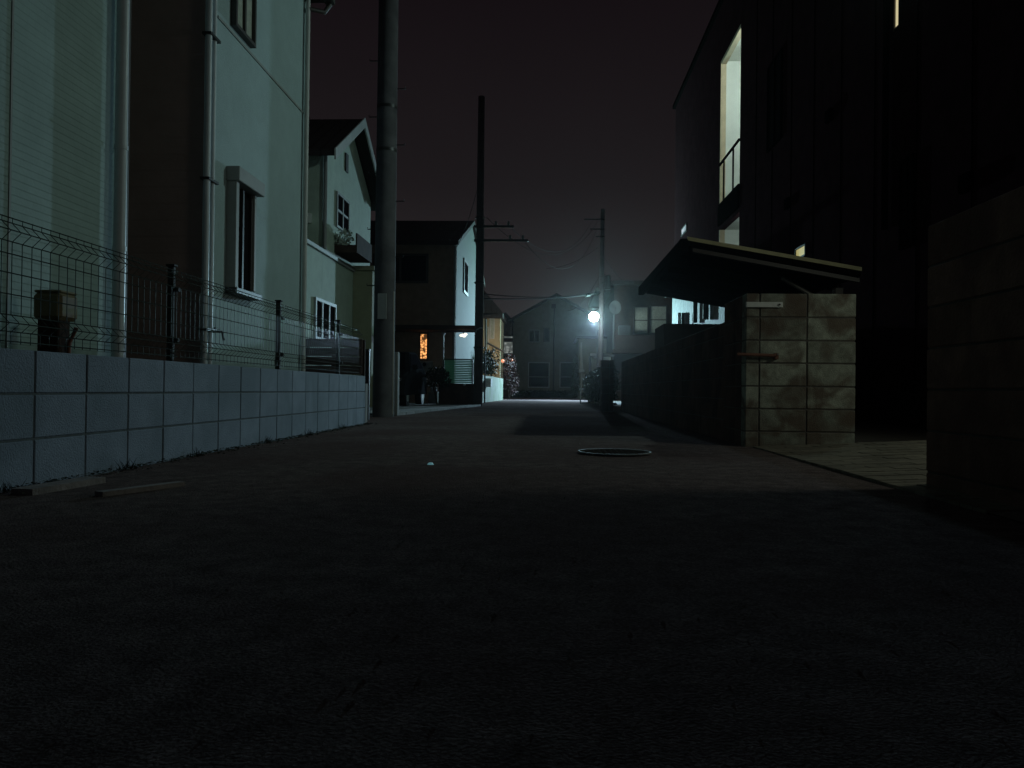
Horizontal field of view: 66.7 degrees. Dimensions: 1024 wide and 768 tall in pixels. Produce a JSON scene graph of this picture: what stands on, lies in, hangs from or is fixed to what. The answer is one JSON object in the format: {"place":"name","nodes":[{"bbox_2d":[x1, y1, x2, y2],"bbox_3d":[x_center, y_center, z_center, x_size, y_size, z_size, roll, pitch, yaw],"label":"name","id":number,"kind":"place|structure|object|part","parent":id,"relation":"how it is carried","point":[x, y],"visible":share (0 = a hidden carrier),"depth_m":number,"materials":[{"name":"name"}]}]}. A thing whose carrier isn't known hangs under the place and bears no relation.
{"place":"outdoors","nodes":[
{"label":"outdoors","id":0,"kind":"place"},
{"bbox_2d":[34,290,78,352],"bbox_3d":[-2.627,-0.288,4.517,0.221,0.501,0.179,1,0,3],"label":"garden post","id":1,"kind":"object","parent":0,"point":[71,315],"visible":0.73,"depth_m":4.45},
{"bbox_2d":[0,0,131,357],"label":"house","id":2,"kind":"structure","parent":0,"point":[65,66],"depth_m":5.06,"materials":[{"name":"concrete"}]},
{"bbox_2d":[126,0,334,370],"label":"pale house","id":3,"kind":"structure","parent":0,"point":[218,141],"depth_m":7.42,"materials":[{"name":"white paint"}]},
{"bbox_2d":[230,0,256,47],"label":"window","id":4,"kind":"structure","parent":3,"relation":"in","point":[243,18],"depth_m":7.86,"materials":[{"name":"grey glass"}]},
{"bbox_2d":[225,166,264,300],"bbox_3d":[-2.698,-1.498,7.876,0.135,1.235,0.679,1,0,3],"label":"window","id":5,"kind":"structure","parent":3,"relation":"in","point":[243,189],"depth_m":7.86,"materials":[{"name":"black glass"}]},
{"bbox_2d":[306,118,375,406],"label":"gable house","id":6,"kind":"structure","parent":0,"point":[341,200],"depth_m":16.58,"materials":[{"name":"paint"}]},
{"bbox_2d":[313,297,336,338],"bbox_3d":[-3.734,-1.254,15.567,0.050,0.812,1.443,1,0,3],"label":"window","id":7,"kind":"structure","parent":6,"relation":"in","point":[322,308],"depth_m":15.51,"materials":[{"name":"white glass"}]},
{"bbox_2d":[335,191,349,234],"bbox_3d":[-3.653,-3.668,16.798,0.040,0.751,1.005,1,0,3],"label":"window","id":8,"kind":"structure","parent":6,"relation":"in","point":[342,219],"depth_m":16.75,"materials":[{"name":"white glass"}]},
{"bbox_2d":[369,403,463,412],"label":"forecourt","id":9,"kind":"structure","parent":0,"point":[412,406],"depth_m":18.78,"materials":[{"name":"concrete"}]},
{"bbox_2d":[399,352,426,405],"bbox_3d":[-3.301,-0.162,20.569,1.870,1.450,3.620,1,0,3],"label":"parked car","id":10,"kind":"object","parent":9,"relation":"on","point":[412,379],"visible":0.36,"depth_m":20.07,"materials":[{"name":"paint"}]},
{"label":"side window","id":11,"kind":"part","parent":10,"relation":"part of","materials":[{"name":"black glass"}]},
{"bbox_2d":[423,366,451,403],"bbox_3d":[-2.071,0.037,21.861,0.840,1.127,0.574,1,0,3],"label":"potted shrub","id":12,"kind":"object","parent":9,"relation":"on","point":[436,378],"visible":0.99,"depth_m":21.78,"materials":[{"name":"green plant"}]},
{"bbox_2d":[439,383,473,404],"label":"garden wall","id":13,"kind":"structure","parent":9,"relation":"on","point":[453,393],"depth_m":22.09,"materials":[{"name":"grey concrete"}]},
{"bbox_2d":[443,359,472,383],"bbox_3d":[-1.536,-0.367,22.165,0.850,0.708,0.050,1,0,3],"label":"louvre screen","id":14,"kind":"object","parent":13,"relation":"on","point":[456,368],"visible":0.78,"depth_m":22.16,"materials":[{"name":"green"}]},
{"bbox_2d":[0,397,1023,767],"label":"road","id":15,"kind":"structure","parent":0,"point":[252,645],"depth_m":1.62,"materials":[{"name":"grey asphalt"}]},
{"bbox_2d":[11,476,105,495],"bbox_3d":[-2.017,0.456,3.481,0.100,0.032,0.469,1,0,8],"label":"drain cover","id":16,"kind":"object","parent":15,"relation":"on","point":[48,487],"visible":0.93,"depth_m":3.42,"materials":[{"name":"grey concrete"}]},
{"bbox_2d":[95,481,184,496],"bbox_3d":[-1.635,0.464,3.441,0.050,0.024,0.423,0,0,26],"label":"kerb strip","id":17,"kind":"object","parent":15,"relation":"on","point":[127,490],"visible":1,"depth_m":3.40,"materials":[{"name":"grey concrete"}]},
{"bbox_2d":[0,348,364,491],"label":"block wall","id":18,"kind":"structure","parent":15,"relation":"on","point":[65,415],"depth_m":4.44,"materials":[{"name":"grey concrete"}]},
{"bbox_2d":[0,214,362,373],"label":"fence","id":19,"kind":"object","parent":18,"relation":"on","point":[172,340],"visible":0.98,"depth_m":5.04,"materials":[{"name":"metal"}]},
{"bbox_2d":[0,422,381,493],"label":"grass","id":20,"kind":"structure","parent":15,"relation":"on","point":[135,466],"depth_m":4.90,"materials":[{"name":"green plant"}]},
{"bbox_2d":[365,349,370,419],"bbox_3d":[-2.072,0.009,11.140,0.070,1.017,0.070,1,0,3],"label":"gate post","id":21,"kind":"object","parent":15,"relation":"on","point":[367,366],"visible":0.69,"depth_m":11.11,"materials":[{"name":"metal"}]},
{"bbox_2d":[394,352,399,415],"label":"gate pillar","id":22,"kind":"structure","parent":15,"relation":"on","point":[396,383],"depth_m":13.01,"materials":[{"name":"concrete"}]},
{"bbox_2d":[399,404,480,414],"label":"kerb","id":23,"kind":"structure","parent":15,"relation":"on","point":[427,410],"depth_m":16.10,"materials":[{"name":"concrete"}]},
{"bbox_2d":[484,351,485,402],"bbox_3d":[-0.903,-0.233,25.873,0.046,1.750,0.046,1,0,-20],"label":"sign post","id":24,"kind":"object","parent":15,"relation":"on","point":[484,373],"visible":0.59,"depth_m":25.86,"materials":[{"name":"metal"}]},
{"bbox_2d":[483,346,499,376],"bbox_3d":[-0.988,-0.456,31.875,0.932,2.295,4.969,1,0,3],"label":"garden shrub","id":25,"kind":"object","parent":15,"relation":"on","point":[490,362],"visible":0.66,"depth_m":31.56,"materials":[{"name":"green plant"}]},
{"bbox_2d":[482,375,502,402],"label":"garden wall","id":26,"kind":"structure","parent":15,"relation":"on","point":[494,392],"depth_m":30.75,"materials":[{"name":"white concrete"}]},
{"bbox_2d":[486,378,491,386],"bbox_3d":[-0.813,-0.044,27.620,0.180,0.300,0.700,1,0,3],"label":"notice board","id":27,"kind":"object","parent":26,"relation":"attached to","point":[488,382],"visible":0.93,"depth_m":27.27,"materials":[{"name":"white"}]},
{"bbox_2d":[473,95,527,405],"bbox_3d":[-0.300,-3.659,21.529,1.500,8.650,0.357,1,0,3],"label":"utility pole","id":28,"kind":"object","parent":15,"relation":"on","point":[479,240],"visible":0.93,"depth_m":21.50,"materials":[{"name":"concrete"}]},
{"bbox_2d":[457,191,476,245],"bbox_3d":[-1.369,-5.032,23.429,0.018,1.314,3.974,1,0,-14],"label":"overhead cable","id":29,"kind":"object","parent":28,"relation":"attached to","point":[469,216],"visible":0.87,"depth_m":22.97,"materials":[{"name":"rubber"}]},
{"bbox_2d":[484,291,597,297],"bbox_3d":[1.775,-3.587,30.230,0.030,2.368,18.080,1,0,17],"label":"overhead cable","id":30,"kind":"object","parent":28,"relation":"attached to","point":[533,297],"visible":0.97,"depth_m":26.83,"materials":[{"name":"rubber"}]},
{"bbox_2d":[484,291,600,299],"bbox_3d":[1.773,-3.471,30.229,0.180,2.423,18.081,1,0,17],"label":"overhead cable","id":31,"kind":"object","parent":28,"relation":"attached to","point":[589,294],"visible":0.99,"depth_m":27.36,"materials":[{"name":"rubber"}]},
{"bbox_2d":[511,223,590,251],"bbox_3d":[1.952,-6.254,30.144,0.016,3.973,17.798,1,0,13],"label":"overhead cable","id":32,"kind":"object","parent":28,"relation":"attached to","point":[551,251],"visible":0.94,"depth_m":27.90,"materials":[{"name":"rubber"}]},
{"bbox_2d":[525,232,595,268],"bbox_3d":[2.246,-5.763,30.126,0.016,3.927,17.764,1,0,13],"label":"overhead cable","id":33,"kind":"object","parent":28,"relation":"attached to","point":[558,268],"visible":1,"depth_m":28.26,"materials":[{"name":"rubber"}]},
{"bbox_2d":[500,351,518,399],"bbox_3d":[-0.070,-0.392,35.834,0.948,2.241,1.897,1,0,3],"label":"garden shrub","id":34,"kind":"object","parent":15,"relation":"on","point":[512,383],"visible":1,"depth_m":35.56,"materials":[{"name":"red plant"}]},
{"bbox_2d":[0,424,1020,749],"bbox_3d":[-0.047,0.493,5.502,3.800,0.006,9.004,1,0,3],"label":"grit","id":35,"kind":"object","parent":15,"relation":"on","point":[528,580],"visible":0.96,"depth_m":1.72,"materials":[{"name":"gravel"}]},
{"bbox_2d":[570,355,580,398],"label":"conical shrub","id":36,"kind":"object","parent":15,"relation":"on","point":[575,376],"visible":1,"depth_m":43.26,"materials":[{"name":"green plant"}]},
{"bbox_2d":[589,311,598,370],"bbox_3d":[3.970,-1.386,37.868,0.484,4.350,0.480,1,0,3],"label":"street lamp","id":37,"kind":"object","parent":15,"relation":"on","point":[593,316],"visible":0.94,"depth_m":37.81,"materials":[{"name":"grey metal"}]},
{"bbox_2d":[581,365,621,404],"bbox_3d":[2.997,0.082,26.976,0.946,1.360,10.346,1,0,3],"label":"hedge","id":38,"kind":"object","parent":15,"relation":"on","point":[591,387],"visible":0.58,"depth_m":24.51,"materials":[{"name":"green plant"}]},
{"bbox_2d":[600,360,613,410],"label":"block pillar","id":39,"kind":"structure","parent":15,"relation":"on","point":[606,384],"depth_m":17.92,"materials":[{"name":"grey concrete"}]},
{"bbox_2d":[578,448,650,455],"bbox_3d":[0.762,0.504,5.776,0.540,0.009,0.540,1,0,3],"label":"manhole cover","id":40,"kind":"object","parent":15,"relation":"on","point":[611,451],"visible":1,"depth_m":5.74,"materials":[{"name":"metal"}]},
{"bbox_2d":[621,323,724,439],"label":"boundary wall","id":41,"kind":"structure","parent":15,"relation":"on","point":[679,383],"depth_m":9.69,"materials":[{"name":"grey concrete"}]},
{"bbox_2d":[723,294,855,446],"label":"driveway wall","id":42,"kind":"structure","parent":15,"relation":"on","point":[800,390],"depth_m":6.50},
{"bbox_2d":[737,352,778,358],"bbox_3d":[2.047,-0.234,6.488,0.340,0.053,0.055,1,0,3],"label":"wall bar","id":43,"kind":"object","parent":42,"relation":"attached to","point":[775,355],"depth_m":6.47,"materials":[{"name":"brown metal"}]},
{"bbox_2d":[746,302,782,307],"bbox_3d":[2.109,-0.663,6.497,0.302,0.044,0.027,1,0,3],"label":"sign plate","id":44,"kind":"object","parent":42,"relation":"attached to","point":[766,304],"visible":1,"depth_m":6.49,"materials":[{"name":"metal"}]},
{"bbox_2d":[926,186,1023,508],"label":"roadside wall","id":45,"kind":"structure","parent":15,"relation":"on","point":[975,400],"depth_m":3.35,"materials":[{"name":"brown concrete"}]},
{"bbox_2d":[309,0,718,317],"label":"sky","id":46,"kind":"structure","parent":0,"point":[580,95],"materials":[{"name":"black"}]},
{"bbox_2d":[369,400,927,442],"bbox_3d":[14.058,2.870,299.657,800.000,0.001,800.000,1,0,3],"label":"ground","id":47,"kind":"structure","parent":0,"point":[870,432],"depth_m":9.57,"materials":[{"name":"grey concrete"}]},
{"bbox_2d":[305,339,367,422],"bbox_3d":[-2.647,-0.050,10.396,1.426,1.112,0.120,1,0,3],"label":"panel fence","id":48,"kind":"object","parent":47,"relation":"on","point":[361,359],"visible":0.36,"depth_m":10.38,"materials":[{"name":"metal"}]},
{"bbox_2d":[367,0,405,416],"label":"utility pole","id":49,"kind":"object","parent":47,"relation":"on","point":[384,282],"visible":0.96,"depth_m":12.30,"materials":[{"name":"concrete"}]},
{"bbox_2d":[370,221,484,402],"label":"brown house","id":50,"kind":"structure","parent":47,"relation":"on","point":[435,274],"depth_m":24.90,"materials":[{"name":"tile"}]},
{"bbox_2d":[373,253,428,282],"bbox_3d":[-3.573,-3.706,24.915,1.793,0.945,0.050,1,0,3],"label":"window","id":51,"kind":"structure","parent":50,"relation":"in","point":[412,268],"depth_m":24.90,"materials":[{"name":"black glass"}]},
{"bbox_2d":[419,333,427,359],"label":"window","id":52,"kind":"structure","parent":50,"relation":"in","point":[423,337],"depth_m":24.86,"materials":[{"name":"orange glass"}]},
{"bbox_2d":[463,258,468,296],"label":"window","id":53,"kind":"structure","parent":50,"relation":"in","point":[465,264],"depth_m":27.33,"materials":[{"name":"white glass"}]},
{"bbox_2d":[426,380,438,403],"bbox_3d":[-2.359,0.211,22.717,0.398,0.720,0.435,1,0,3],"label":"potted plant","id":54,"kind":"object","parent":47,"relation":"on","point":[431,398],"visible":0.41,"depth_m":22.63,"materials":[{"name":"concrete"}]},
{"bbox_2d":[483,291,506,378],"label":"beige house","id":55,"kind":"structure","parent":47,"relation":"on","point":[494,320],"depth_m":37.08,"materials":[{"name":"tile"}]},
{"bbox_2d":[484,327,488,347],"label":"window","id":56,"kind":"structure","parent":55,"relation":"in","point":[487,327],"depth_m":37.07,"materials":[{"name":"beige glass"}]},
{"bbox_2d":[489,318,494,338],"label":"window","id":57,"kind":"structure","parent":55,"relation":"in","point":[492,321],"depth_m":37.06,"materials":[{"name":"beige glass"}]},
{"bbox_2d":[503,312,513,396],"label":"distant house","id":58,"kind":"structure","parent":47,"relation":"on","point":[508,338],"depth_m":50.08,"materials":[{"name":"paint"}]},
{"bbox_2d":[503,342,512,353],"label":"window","id":59,"kind":"structure","parent":58,"relation":"in","point":[508,346],"depth_m":50.06,"materials":[{"name":"grey glass"}]},
{"bbox_2d":[511,389,574,397],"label":"hedge","id":60,"kind":"object","parent":47,"relation":"on","point":[545,393],"visible":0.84,"depth_m":49.31,"materials":[{"name":"green plant"}]},
{"bbox_2d":[512,293,598,396],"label":"gable house","id":61,"kind":"structure","parent":47,"relation":"on","point":[546,332],"depth_m":51.94,"materials":[{"name":"paint"}]},
{"bbox_2d":[528,330,539,342],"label":"window","id":62,"kind":"structure","parent":61,"relation":"in","point":[534,335],"depth_m":51.97,"materials":[{"name":"grey glass"}]},
{"bbox_2d":[528,362,549,387],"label":"window","id":63,"kind":"structure","parent":61,"relation":"in","point":[534,368],"depth_m":51.94,"materials":[{"name":"grey glass"}]},
{"bbox_2d":[543,328,549,341],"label":"window","id":64,"kind":"structure","parent":61,"relation":"in","point":[546,331],"depth_m":51.94,"materials":[{"name":"grey glass"}]},
{"bbox_2d":[559,362,572,387],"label":"window","id":65,"kind":"structure","parent":61,"relation":"in","point":[566,369],"depth_m":51.85,"materials":[{"name":"grey glass"}]},
{"bbox_2d":[573,336,606,398],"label":"drain house","id":66,"kind":"structure","parent":47,"relation":"on","point":[586,346],"depth_m":44.85,"materials":[{"name":"tile"}]},
{"bbox_2d":[584,209,610,366],"bbox_3d":[4.225,-3.948,38.822,1.350,9.595,0.390,1,0,3],"label":"utility pole","id":67,"kind":"object","parent":47,"relation":"on","point":[605,285],"visible":0.84,"depth_m":38.77,"materials":[{"name":"concrete"}]},
{"bbox_2d":[498,216,600,254],"bbox_3d":[1.907,-6.479,30.198,0.016,4.264,18.129,1,0,17],"label":"overhead cable","id":68,"kind":"object","parent":67,"relation":"attached to","point":[547,254],"visible":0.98,"depth_m":27.79,"materials":[{"name":"rubber"}]},
{"bbox_2d":[589,353,614,371],"bbox_3d":[4.540,-0.373,39.510,1.274,2.363,0.550,1,0,3],"label":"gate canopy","id":69,"kind":"object","parent":47,"relation":"on","point":[607,356],"visible":0.46,"depth_m":39.30,"materials":[{"name":"metal"}]},
{"bbox_2d":[589,280,671,399],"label":"house","id":70,"kind":"structure","parent":47,"relation":"on","point":[645,316],"depth_m":39.74,"materials":[{"name":"paint"}]},
{"bbox_2d":[609,301,620,313],"bbox_3d":[5.151,-3.680,38.809,0.518,0.945,0.511,1,-1,-45],"label":"dish antenna","id":71,"kind":"object","parent":70,"relation":"attached to","point":[614,307],"visible":1,"depth_m":38.79,"materials":[{"name":"metal"}]},
{"bbox_2d":[618,325,630,334],"bbox_3d":[5.637,-2.600,39.042,0.613,0.652,0.318,1,0,3],"label":"air conditioner","id":72,"kind":"object","parent":70,"relation":"on","point":[624,330],"visible":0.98,"depth_m":38.90,"materials":[{"name":"metal"}]},
{"bbox_2d":[633,306,648,333],"bbox_3d":[6.590,-3.255,39.732,0.744,1.415,0.060,1,0,3],"label":"window","id":73,"kind":"structure","parent":70,"relation":"in","point":[640,312],"depth_m":39.73,"materials":[{"name":"beige glass"}]},
{"bbox_2d":[650,305,666,333],"bbox_3d":[7.470,-3.275,39.691,0.860,1.460,0.060,1,0,3],"label":"window","id":74,"kind":"structure","parent":70,"relation":"in","point":[658,313],"depth_m":39.70,"materials":[{"name":"beige glass"}]},
{"bbox_2d":[655,324,718,348],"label":"wall","id":75,"kind":"structure","parent":47,"relation":"on","point":[665,334],"depth_m":14.09,"materials":[{"name":"black concrete"}]},
{"bbox_2d":[665,297,724,323],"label":"textured house","id":76,"kind":"structure","parent":47,"relation":"on","point":[686,312],"depth_m":24.01,"materials":[{"name":"brick"}]},
{"bbox_2d":[638,237,861,307],"bbox_3d":[2.974,-0.526,10.725,2.003,2.204,4.096,1,0,3],"label":"carport","id":77,"kind":"object","parent":47,"relation":"on","point":[707,272],"visible":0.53,"depth_m":9.43,"materials":[{"name":"black paint"}]},
{"bbox_2d":[673,0,1023,427],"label":"apartment building","id":78,"kind":"structure","parent":47,"relation":"on","point":[874,139],"depth_m":12.91,"materials":[{"name":"black paint"}]},
{"bbox_2d":[681,223,686,236],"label":"window","id":79,"kind":"structure","parent":78,"relation":"in","point":[684,228],"depth_m":30.15,"materials":[{"name":"grey glass"}]},
{"bbox_2d":[766,48,782,152],"bbox_3d":[6.109,-6.563,18.102,0.050,2.032,1.121,1,0,3],"label":"window","id":80,"kind":"structure","parent":78,"relation":"in","point":[773,125],"depth_m":18.07,"materials":[{"name":"black glass"}]},
{"bbox_2d":[795,243,806,256],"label":"window","id":81,"kind":"structure","parent":78,"relation":"in","point":[801,251],"depth_m":15.99,"materials":[{"name":"beige glass"}]},
{"bbox_2d":[893,0,901,31],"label":"window","id":82,"kind":"structure","parent":78,"relation":"in","point":[897,4],"depth_m":11.72,"materials":[{"name":"beige glass"}]},
{"bbox_2d":[898,153,915,249],"bbox_3d":[5.743,-2.635,11.301,0.050,1.309,0.438,1,0,3],"label":"window","id":83,"kind":"structure","parent":78,"relation":"in","point":[907,167],"depth_m":11.28,"materials":[{"name":"black glass"}]},
{"bbox_2d":[753,440,1023,521],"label":"driveway","id":84,"kind":"structure","parent":0,"point":[900,465],"depth_m":4.76,"materials":[{"name":"grey concrete"}]}
]}

